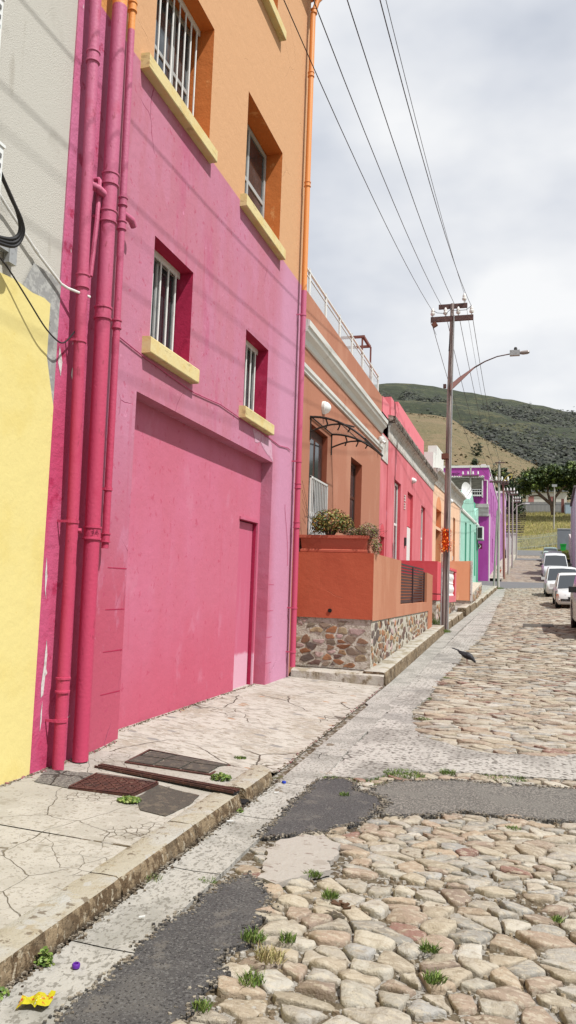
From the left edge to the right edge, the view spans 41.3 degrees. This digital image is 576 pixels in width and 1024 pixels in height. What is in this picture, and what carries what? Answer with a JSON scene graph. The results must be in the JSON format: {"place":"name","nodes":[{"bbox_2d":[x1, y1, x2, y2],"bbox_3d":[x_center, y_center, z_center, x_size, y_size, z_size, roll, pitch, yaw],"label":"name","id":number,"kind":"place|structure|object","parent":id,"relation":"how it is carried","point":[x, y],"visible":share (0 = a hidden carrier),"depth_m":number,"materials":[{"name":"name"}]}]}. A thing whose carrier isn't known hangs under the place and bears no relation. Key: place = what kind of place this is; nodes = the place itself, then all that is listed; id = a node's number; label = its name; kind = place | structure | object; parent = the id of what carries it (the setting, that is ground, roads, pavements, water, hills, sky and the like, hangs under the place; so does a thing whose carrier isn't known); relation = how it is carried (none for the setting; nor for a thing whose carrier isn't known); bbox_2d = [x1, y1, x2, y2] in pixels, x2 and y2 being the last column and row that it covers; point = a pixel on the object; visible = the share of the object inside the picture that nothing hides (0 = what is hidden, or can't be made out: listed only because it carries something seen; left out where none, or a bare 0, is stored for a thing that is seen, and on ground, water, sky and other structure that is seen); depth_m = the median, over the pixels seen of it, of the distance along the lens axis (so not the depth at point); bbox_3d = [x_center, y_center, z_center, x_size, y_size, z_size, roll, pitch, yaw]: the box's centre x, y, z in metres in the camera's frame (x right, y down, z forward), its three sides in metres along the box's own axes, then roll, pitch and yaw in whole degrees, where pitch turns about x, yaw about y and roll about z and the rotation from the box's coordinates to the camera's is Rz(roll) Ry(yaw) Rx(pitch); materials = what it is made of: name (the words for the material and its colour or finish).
{"place":"outdoors","nodes":[
{"label":"outdoors","id":0,"kind":"place"},
{"bbox_2d":[0,750,246,928],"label":"sidewalk","id":1,"kind":"structure","parent":0,"point":[37,868],"depth_m":4.58,"materials":[{"name":"concrete"}]},
{"bbox_2d":[34,769,92,787],"bbox_3d":[-1.694,1.964,5.623,0.373,0.029,0.438,1,-6,8],"label":"pavement tar patch","id":2,"kind":"object","parent":1,"relation":"on","point":[62,778],"visible":0.84,"depth_m":5.64,"materials":[{"name":"concrete"}]},
{"bbox_2d":[68,772,158,796],"bbox_3d":[-1.255,1.969,5.507,0.540,0.037,0.430,0,-6,17],"label":"rusty drain plate","id":3,"kind":"object","parent":1,"relation":"on","point":[110,784],"visible":1,"depth_m":5.47,"materials":[{"name":"metal"}]},
{"bbox_2d":[117,795,141,803],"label":"weed tuft","id":4,"kind":"object","parent":1,"relation":"on","point":[130,799],"visible":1,"depth_m":5.13,"materials":[{"name":"green plant"}]},
{"bbox_2d":[137,785,198,816],"bbox_3d":[-0.850,1.976,5.230,0.401,0.030,0.625,0,-6,17],"label":"pavement tar patch","id":5,"kind":"object","parent":1,"relation":"on","point":[159,800],"visible":0.89,"depth_m":5.21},
{"bbox_2d":[94,763,248,804],"bbox_3d":[-0.924,2.081,5.720,1.292,0.204,0.234,0,-6,21],"label":"channel grate","id":6,"kind":"object","parent":1,"relation":"in","point":[178,780],"visible":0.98,"depth_m":5.67,"materials":[{"name":"metal"}]},
{"bbox_2d":[210,772,231,781],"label":"weed tuft","id":7,"kind":"object","parent":1,"relation":"on","point":[223,776],"visible":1,"depth_m":5.83,"materials":[{"name":"green plant"}]},
{"bbox_2d":[96,676,382,771],"bbox_3d":[-0.176,2.386,9.206,1.745,0.168,5.900,0,-6,17],"label":"apron","id":8,"kind":"object","parent":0,"point":[273,726],"visible":0.91,"depth_m":8.13,"materials":[{"name":"concrete"}]},
{"bbox_2d":[124,749,230,775],"bbox_3d":[-0.910,2.099,6.313,0.810,0.111,0.550,0,-6,17],"label":"tar filled cover","id":9,"kind":"object","parent":8,"relation":"on","point":[163,760],"visible":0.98,"depth_m":6.24,"materials":[{"name":"metal"}]},
{"bbox_2d":[1,683,384,786],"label":"wall foot grit","id":10,"kind":"structure","parent":8,"relation":"on","point":[134,725],"depth_m":7.59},
{"bbox_2d":[33,555,570,837],"bbox_3d":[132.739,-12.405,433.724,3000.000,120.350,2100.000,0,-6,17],"label":"ground","id":11,"kind":"structure","parent":0,"point":[568,560],"depth_m":61.37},
{"bbox_2d":[0,0,77,829],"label":"grey and yellow house","id":12,"kind":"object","parent":11,"relation":"on","point":[37,47],"visible":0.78,"depth_m":5.65,"materials":[{"name":"paint"}]},
{"bbox_2d":[0,141,17,266],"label":"air conditioner","id":13,"kind":"object","parent":12,"relation":"attached to","point":[10,257],"visible":0.79,"depth_m":5.37,"materials":[{"name":"white plastic"}]},
{"bbox_2d":[0,172,24,247],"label":"cable bundle","id":14,"kind":"object","parent":13,"relation":"attached to","point":[16,240],"visible":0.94,"depth_m":5.19,"materials":[{"name":"black rubber"}]},
{"bbox_2d":[0,257,74,343],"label":"hanging wire","id":15,"kind":"object","parent":12,"relation":"attached to","point":[1,259],"visible":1,"depth_m":5.59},
{"bbox_2d":[0,193,90,297],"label":"drain hose","id":16,"kind":"object","parent":12,"relation":"attached to","point":[35,249],"visible":0.92,"depth_m":5.70,"materials":[{"name":"white paint"}]},
{"bbox_2d":[26,0,321,830],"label":"pink building","id":17,"kind":"structure","parent":11,"relation":"on","point":[169,573],"depth_m":8.34,"materials":[{"name":"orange paint"}]},
{"bbox_2d":[150,249,179,350],"bbox_3d":[-1.379,-2.164,8.045,0.072,1.080,0.890,0,-6,17],"label":"window","id":18,"kind":"structure","parent":17,"relation":"in","point":[165,276],"depth_m":8.21,"materials":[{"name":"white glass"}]},
{"bbox_2d":[154,0,199,115],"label":"window","id":19,"kind":"structure","parent":17,"relation":"in","point":[173,38],"depth_m":8.61,"materials":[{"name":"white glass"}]},
{"bbox_2d":[233,521,252,688],"bbox_3d":[-0.659,1.287,10.629,0.035,2.295,0.635,0,-6,17],"label":"door","id":20,"kind":"structure","parent":17,"relation":"in","point":[245,529],"depth_m":10.66,"materials":[{"name":"pink paint"}]},
{"bbox_2d":[243,340,257,410],"bbox_3d":[-0.612,-1.841,10.561,0.072,1.070,0.890,0,-6,17],"label":"window","id":21,"kind":"structure","parent":17,"relation":"in","point":[251,352],"depth_m":10.79,"materials":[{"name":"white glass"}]},
{"bbox_2d":[245,124,265,217],"bbox_3d":[-0.581,-4.764,10.883,0.030,1.470,1.470,0,-6,17],"label":"window","id":22,"kind":"structure","parent":17,"relation":"in","point":[255,172],"depth_m":11.24,"materials":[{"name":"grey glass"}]},
{"bbox_2d":[245,291,387,675],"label":"brown house","id":23,"kind":"structure","parent":11,"relation":"on","point":[344,479],"depth_m":14.95,"materials":[{"name":"beige paint"}]},
{"bbox_2d":[307,429,322,534],"bbox_3d":[0.414,0.076,13.680,0.040,3.080,1.190,0,-6,17],"label":"door","id":24,"kind":"structure","parent":23,"relation":"in","point":[316,442],"depth_m":13.86,"materials":[{"name":"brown wood"}]},
{"bbox_2d":[307,268,378,391],"bbox_3d":[1.288,-3.644,16.450,0.040,0.670,7.315,0,-6,17],"label":"roof railing","id":25,"kind":"object","parent":23,"relation":"on","point":[323,305],"visible":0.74,"depth_m":15.66,"materials":[{"name":"white metal"}]},
{"bbox_2d":[309,416,382,456],"bbox_3d":[1.077,-1.350,13.755,1.009,0.461,1.630,0,-6,17],"label":"door canopy","id":26,"kind":"object","parent":23,"relation":"attached to","point":[366,442],"visible":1,"depth_m":13.20,"materials":[{"name":"black metal"}]},
{"bbox_2d":[349,463,355,533],"bbox_3d":[1.332,0.035,16.851,0.030,2.290,1.150,0,-6,17],"label":"window","id":27,"kind":"structure","parent":23,"relation":"in","point":[353,468],"depth_m":17.28,"materials":[{"name":"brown wood"}]},
{"bbox_2d":[349,335,371,367],"bbox_3d":[1.636,-3.598,19.641,0.840,1.610,0.860,0,-6,17],"label":"red roof frame","id":28,"kind":"object","parent":23,"relation":"on","point":[367,345],"visible":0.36,"depth_m":19.47,"materials":[{"name":"metal"}]},
{"bbox_2d":[378,396,438,560],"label":"salmon house","id":29,"kind":"structure","parent":11,"relation":"on","point":[405,513],"depth_m":23.60,"materials":[{"name":"pink paint"}]},
{"bbox_2d":[393,483,397,558],"bbox_3d":[3.097,0.326,22.456,0.030,2.400,1.160,0,-6,17],"label":"window","id":30,"kind":"structure","parent":29,"relation":"in","point":[396,486],"depth_m":22.85,"materials":[{"name":"white paint"}]},
{"bbox_2d":[406,527,409,559],"bbox_3d":[3.854,1.352,24.917,0.050,1.720,1.230,0,-6,17],"label":"door","id":31,"kind":"structure","parent":29,"relation":"in","point":[408,529],"depth_m":25.20,"materials":[{"name":"white paint"}]},
{"bbox_2d":[424,445,465,560],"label":"peach house","id":32,"kind":"structure","parent":11,"relation":"on","point":[432,455],"depth_m":33.80,"materials":[{"name":"paint"}]},
{"bbox_2d":[462,482,471,498],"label":"satellite dish","id":33,"kind":"object","parent":32,"relation":"attached to","point":[466,490],"visible":0.87,"depth_m":40.96,"materials":[{"name":"white metal"}]},
{"bbox_2d":[438,561,481,611],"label":"peach terrace","id":34,"kind":"structure","parent":11,"relation":"on","point":[468,590],"depth_m":30.20,"materials":[{"name":"orange paint"}]},
{"bbox_2d":[460,490,478,581],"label":"turquoise house","id":35,"kind":"structure","parent":11,"relation":"on","point":[468,535],"depth_m":46.18,"materials":[{"name":"paint"}]},
{"bbox_2d":[476,526,483,540],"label":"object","id":36,"kind":"object","parent":35,"relation":"attached to","point":[480,533],"visible":1,"depth_m":49.74,"materials":[{"name":"white plastic"}]},
{"bbox_2d":[443,464,500,580],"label":"purple building","id":37,"kind":"structure","parent":11,"relation":"on","point":[485,498],"depth_m":57.16,"materials":[{"name":"paint"}]},
{"bbox_2d":[489,461,508,587],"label":"utility pole","id":38,"kind":"object","parent":11,"relation":"on","point":[497,543],"visible":0.96,"depth_m":50.42,"materials":[{"name":"grey concrete"}]},
{"bbox_2d":[496,491,506,560],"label":"lilac house","id":39,"kind":"structure","parent":11,"relation":"on","point":[505,500],"depth_m":90.34,"materials":[{"name":"paint"}]},
{"bbox_2d":[500,480,508,578],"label":"utility pole","id":40,"kind":"object","parent":11,"relation":"on","point":[503,510],"visible":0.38,"depth_m":58.88,"materials":[{"name":"metal"}]},
{"bbox_2d":[510,491,529,567],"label":"utility pole","id":41,"kind":"object","parent":11,"relation":"on","point":[512,494],"visible":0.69,"depth_m":73.51,"materials":[{"name":"grey concrete"}]},
{"bbox_2d":[557,528,570,550],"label":"retaining wall","id":42,"kind":"structure","parent":11,"relation":"on","point":[562,536],"depth_m":106.67,"materials":[{"name":"grey paint"}]},
{"bbox_2d":[570,485,575,567],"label":"grey gable house","id":43,"kind":"structure","parent":11,"relation":"on","point":[573,527],"depth_m":64.34,"materials":[{"name":"paint"}]},
{"bbox_2d":[73,588,575,1023],"bbox_3d":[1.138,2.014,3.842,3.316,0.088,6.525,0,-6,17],"label":"cobblestones","id":44,"kind":"structure","parent":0,"point":[358,982],"depth_m":3.59,"materials":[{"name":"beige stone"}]},
{"bbox_2d":[0,765,273,989],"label":"kerb","id":45,"kind":"structure","parent":44,"relation":"on","point":[53,922],"depth_m":3.85,"materials":[{"name":"stone"}]},
{"bbox_2d":[55,874,268,1023],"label":"asphalt patch","id":46,"kind":"object","parent":44,"relation":"on","point":[175,961],"visible":0.85,"depth_m":3.17,"materials":[{"name":"grey asphalt"}]},
{"bbox_2d":[230,925,267,943],"bbox_3d":[-0.157,1.891,3.420,0.193,0.038,0.143,0,-6,17],"label":"weed tuft","id":47,"kind":"object","parent":46,"relation":"on","point":[254,938],"visible":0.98,"depth_m":3.41,"materials":[{"name":"green plant"}]},
{"bbox_2d":[189,997,213,1012],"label":"weed tuft","id":48,"kind":"object","parent":44,"relation":"on","point":[202,1006],"visible":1,"depth_m":2.86,"materials":[{"name":"green plant"}]},
{"bbox_2d":[234,966,266,987],"bbox_3d":[-0.142,1.857,3.057,0.158,0.038,0.129,6,-6,-33],"label":"weed tuft","id":49,"kind":"object","parent":44,"relation":"on","point":[253,980],"visible":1,"depth_m":3.04,"materials":[{"name":"green plant"}]},
{"bbox_2d":[0,589,501,1023],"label":"gutter","id":50,"kind":"object","parent":44,"relation":"on","point":[224,851],"visible":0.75,"depth_m":4.07,"materials":[{"name":"concrete"}]},
{"bbox_2d":[15,990,55,1009],"bbox_3d":[-0.939,1.817,2.853,0.118,0.026,0.107,2,-5,3],"label":"crumpled wrapper","id":51,"kind":"object","parent":50,"relation":"on","point":[41,998],"visible":1,"depth_m":2.85,"materials":[{"name":"yellow plastic"}]},
{"bbox_2d":[33,946,54,969],"bbox_3d":[-1.008,1.838,3.156,0.104,0.081,0.079,0,-6,17],"label":"weed tuft","id":52,"kind":"object","parent":50,"relation":"on","point":[46,957],"visible":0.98,"depth_m":3.15,"materials":[{"name":"green plant"}]},
{"bbox_2d":[0,778,282,1002],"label":"gutter debris","id":53,"kind":"object","parent":50,"relation":"on","point":[71,937],"visible":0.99,"depth_m":3.85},
{"bbox_2d":[251,941,290,964],"bbox_3d":[-0.077,1.868,3.233,0.204,0.053,0.150,0,-6,17],"label":"weed tuft","id":54,"kind":"object","parent":44,"relation":"on","point":[265,956],"visible":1,"depth_m":3.23,"materials":[{"name":"beige plant"}]},
{"bbox_2d":[277,930,299,942],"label":"weed tuft","id":55,"kind":"object","parent":44,"relation":"on","point":[289,937],"visible":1,"depth_m":3.41,"materials":[{"name":"green plant"}]},
{"bbox_2d":[257,835,340,886],"bbox_3d":[0.066,2.024,4.460,0.436,0.033,0.881,0,-6,17],"label":"mortar smear","id":56,"kind":"object","parent":44,"relation":"on","point":[286,861],"visible":0.97,"depth_m":4.43,"materials":[{"name":"white concrete"}]},
{"bbox_2d":[43,776,575,1023],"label":"asphalt crumbs","id":57,"kind":"object","parent":44,"relation":"on","point":[95,984],"visible":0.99,"depth_m":4.03,"materials":[{"name":"grey asphalt"}]},
{"bbox_2d":[257,778,381,840],"bbox_3d":[0.320,2.145,5.527,0.651,0.040,1.670,0,-6,17],"label":"asphalt patch","id":58,"kind":"object","parent":44,"relation":"on","point":[325,805],"visible":0.85,"depth_m":5.45,"materials":[{"name":"grey asphalt"}]},
{"bbox_2d":[321,887,341,899],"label":"weed tuft","id":59,"kind":"object","parent":44,"relation":"on","point":[330,894],"visible":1,"depth_m":3.90,"materials":[{"name":"green plant"}]},
{"bbox_2d":[331,900,350,909],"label":"dead leaves","id":60,"kind":"object","parent":44,"relation":"on","point":[343,905],"visible":1,"depth_m":3.70,"materials":[{"name":"brown plant"}]},
{"bbox_2d":[291,586,496,685],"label":"kerb","id":61,"kind":"structure","parent":44,"relation":"on","point":[389,669],"depth_m":12.80,"materials":[{"name":"beige concrete"}]},
{"bbox_2d":[381,767,424,778],"bbox_3d":[0.996,2.235,6.558,0.376,0.030,0.311,-1,-6,30],"label":"weed tuft","id":62,"kind":"object","parent":44,"relation":"on","point":[401,773],"visible":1,"depth_m":6.54,"materials":[{"name":"green plant"}]},
{"bbox_2d":[416,938,442,953],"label":"weed tuft","id":63,"kind":"object","parent":44,"relation":"on","point":[433,949],"visible":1,"depth_m":3.36,"materials":[{"name":"green plant"}]},
{"bbox_2d":[420,968,448,984],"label":"weed tuft","id":64,"kind":"object","parent":44,"relation":"on","point":[435,978],"visible":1,"depth_m":3.10,"materials":[{"name":"green plant"}]},
{"bbox_2d":[325,588,575,780],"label":"concrete margin","id":65,"kind":"object","parent":44,"relation":"on","point":[392,739],"visible":0.89,"depth_m":7.37,"materials":[{"name":"grey concrete"}]},
{"bbox_2d":[366,780,575,824],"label":"old asphalt strip","id":66,"kind":"object","parent":44,"relation":"on","point":[432,797],"visible":0.87,"depth_m":5.86,"materials":[{"name":"grey asphalt"}]},
{"bbox_2d":[431,293,529,632],"bbox_3d":[5.139,-1.263,20.731,2.653,9.616,0.390,0,-6,17],"label":"utility pole","id":67,"kind":"object","parent":44,"relation":"on","point":[452,318],"visible":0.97,"depth_m":20.97,"materials":[{"name":"metal"}]},
{"bbox_2d":[283,0,431,309],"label":"overhead wire","id":68,"kind":"object","parent":67,"relation":"attached to","point":[344,136],"visible":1,"depth_m":10.62,"materials":[{"name":"black metal"}]},
{"bbox_2d":[313,0,443,309],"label":"overhead wire","id":69,"kind":"object","parent":67,"relation":"attached to","point":[365,133],"visible":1,"depth_m":10.26,"materials":[{"name":"black metal"}]},
{"bbox_2d":[347,0,457,310],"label":"overhead wire","id":70,"kind":"object","parent":67,"relation":"attached to","point":[391,135],"visible":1,"depth_m":10.02,"materials":[{"name":"black metal"}]},
{"bbox_2d":[386,1,463,291],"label":"overhead wire","id":71,"kind":"object","parent":67,"relation":"attached to","point":[417,125],"visible":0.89,"depth_m":11.37,"materials":[{"name":"black metal"}]},
{"bbox_2d":[380,0,470,304],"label":"overhead wire","id":72,"kind":"object","parent":67,"relation":"attached to","point":[415,131],"visible":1,"depth_m":9.65,"materials":[{"name":"black metal"}]},
{"bbox_2d":[439,528,454,552],"bbox_3d":[4.317,0.779,20.866,0.526,0.737,0.524,0,-6,17],"label":"orange garland","id":73,"kind":"object","parent":67,"relation":"attached to","point":[445,542],"visible":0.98,"depth_m":20.79,"materials":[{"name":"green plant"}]},
{"bbox_2d":[412,588,575,756],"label":"cobblestones","id":74,"kind":"structure","parent":44,"relation":"on","point":[470,716],"depth_m":11.44,"materials":[{"name":"beige stone"}]},
{"bbox_2d":[452,648,475,662],"bbox_3d":[3.273,2.680,14.212,0.486,0.282,0.134,-2,-7,39],"label":"pigeon","id":75,"kind":"object","parent":74,"relation":"on","point":[467,655],"visible":1,"depth_m":14.13,"materials":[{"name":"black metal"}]},
{"bbox_2d":[476,770,527,781],"bbox_3d":[1.835,2.270,6.578,0.448,0.023,0.369,-2,-7,38],"label":"weed tuft","id":76,"kind":"object","parent":44,"relation":"on","point":[518,778],"visible":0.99,"depth_m":6.53,"materials":[{"name":"green plant"}]},
{"bbox_2d":[541,566,575,596],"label":"parked car","id":77,"kind":"object","parent":44,"relation":"on","point":[550,577],"visible":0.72,"depth_m":39.96,"materials":[{"name":"white paint"}]},
{"bbox_2d":[550,573,575,607],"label":"parked car","id":78,"kind":"object","parent":44,"relation":"on","point":[560,586],"visible":0.94,"depth_m":31.44,"materials":[{"name":"white paint"}]},
{"bbox_2d":[568,577,575,627],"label":"parked car","id":79,"kind":"object","parent":44,"relation":"on","point":[572,590],"visible":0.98,"depth_m":21.29,"materials":[{"name":"paint"}]},
{"bbox_2d":[305,585,492,669],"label":"narrow footway","id":80,"kind":"structure","parent":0,"point":[485,588],"depth_m":43.41,"materials":[{"name":"concrete"}]},
{"bbox_2d":[295,552,432,670],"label":"front terrace","id":81,"kind":"structure","parent":80,"relation":"on","point":[362,611],"depth_m":12.31,"materials":[{"name":"paint"}]},
{"bbox_2d":[299,535,372,552],"bbox_3d":[0.780,0.531,12.527,1.160,0.282,0.350,0,-6,17],"label":"planter box","id":82,"kind":"object","parent":81,"relation":"on","point":[339,543],"visible":0.82,"depth_m":12.38,"materials":[{"name":"ceramic"}]},
{"bbox_2d":[310,509,354,534],"bbox_3d":[0.734,0.191,12.572,0.739,0.498,0.576,0,-6,17],"label":"succulent bush","id":83,"kind":"object","parent":82,"relation":"on","point":[326,525],"visible":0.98,"depth_m":12.48,"materials":[{"name":"green plant"}]},
{"bbox_2d":[341,522,386,555],"bbox_3d":[1.228,0.438,12.360,0.765,0.559,0.412,0,-6,17],"label":"trailing plant","id":84,"kind":"object","parent":82,"relation":"in","point":[372,533],"visible":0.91,"depth_m":12.29,"materials":[{"name":"green plant"}]},
{"bbox_2d":[401,560,456,621],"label":"salmon terrace","id":85,"kind":"structure","parent":80,"relation":"on","point":[433,568],"depth_m":21.79,"materials":[{"name":"pink paint"}]},
{"bbox_2d":[307,0,575,411],"label":"sky","id":86,"kind":"structure","parent":0,"point":[491,84],"materials":[{"name":"white"}]},
{"bbox_2d":[379,383,575,461],"bbox_3d":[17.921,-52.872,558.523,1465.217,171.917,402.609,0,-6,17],"label":"scrub hill","id":87,"kind":"structure","parent":0,"point":[419,407],"depth_m":545.12,"materials":[{"name":"green plant"}]},
{"bbox_2d":[379,387,575,467],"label":"hillside wood","id":88,"kind":"object","parent":87,"relation":"on","point":[559,448],"visible":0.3,"depth_m":498.34,"materials":[{"name":"green plant"}]},
{"bbox_2d":[405,412,570,508],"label":"dry hill","id":89,"kind":"structure","parent":0,"point":[431,430],"depth_m":275.11,"materials":[{"name":"beige plant"}]},
{"bbox_2d":[406,413,540,509],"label":"hillside scrub","id":90,"kind":"object","parent":89,"relation":"on","point":[506,449],"visible":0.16,"depth_m":300.74,"materials":[{"name":"green plant"}]},
{"bbox_2d":[478,581,543,587],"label":"crossing road","id":91,"kind":"structure","parent":0,"point":[520,585],"depth_m":53.58,"materials":[{"name":"grey asphalt"}]},
{"bbox_2d":[501,555,543,582],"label":"road up the hill","id":92,"kind":"structure","parent":0,"point":[525,570],"depth_m":68.36,"materials":[{"name":"beige stone"}]},
{"bbox_2d":[490,554,515,580],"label":"uphill kerb","id":93,"kind":"structure","parent":92,"relation":"on","point":[501,566],"depth_m":72.89,"materials":[{"name":"grey concrete"}]},
{"bbox_2d":[504,488,514,574],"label":"utility pole","id":94,"kind":"object","parent":92,"relation":"on","point":[508,566],"visible":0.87,"depth_m":64.01,"materials":[{"name":"grey concrete"}]},
{"bbox_2d":[540,553,571,576],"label":"parked car","id":95,"kind":"object","parent":92,"relation":"on","point":[554,559],"visible":0.48,"depth_m":57.50,"materials":[{"name":"white paint"}]},
{"bbox_2d":[515,550,542,560],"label":"road","id":96,"kind":"structure","parent":0,"point":[530,552],"depth_m":101.91,"materials":[{"name":"concrete"}]},
{"bbox_2d":[506,511,570,550],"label":"grass hill","id":97,"kind":"structure","parent":0,"point":[545,532],"depth_m":131.68,"materials":[{"name":"plant"}]},
{"bbox_2d":[479,463,518,503],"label":"dense tree","id":98,"kind":"object","parent":97,"relation":"on","point":[494,473],"visible":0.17,"depth_m":124.85,"materials":[{"name":"green plant"}]},
{"bbox_2d":[502,474,526,514],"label":"dense tree","id":99,"kind":"object","parent":97,"relation":"on","point":[519,508],"visible":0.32,"depth_m":143.41,"materials":[{"name":"green plant"}]},
{"bbox_2d":[506,513,525,541],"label":"hill steps","id":100,"kind":"structure","parent":97,"relation":"on","point":[518,516],"depth_m":132.39,"materials":[{"name":"concrete"}]},
{"bbox_2d":[511,532,556,549],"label":"palisade fence","id":101,"kind":"object","parent":97,"relation":"on","point":[532,541],"visible":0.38,"depth_m":113.55,"materials":[{"name":"metal"}]},
{"bbox_2d":[520,502,564,512],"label":"concrete fence","id":102,"kind":"object","parent":97,"relation":"on","point":[536,504],"visible":0.36,"depth_m":145.22,"materials":[{"name":"grey paint"}]},
{"bbox_2d":[514,460,575,514],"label":"broad tree","id":103,"kind":"object","parent":97,"relation":"on","point":[562,477],"visible":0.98,"depth_m":134.76,"materials":[{"name":"green plant"}]},
{"bbox_2d":[524,490,568,510],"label":"hall building","id":104,"kind":"structure","parent":97,"relation":"on","point":[563,494],"depth_m":162.33,"materials":[{"name":"white paint"}]},
{"bbox_2d":[561,499,570,513],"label":"blue shed","id":105,"kind":"structure","parent":97,"relation":"on","point":[567,508],"depth_m":141.97,"materials":[{"name":"grey paint"}]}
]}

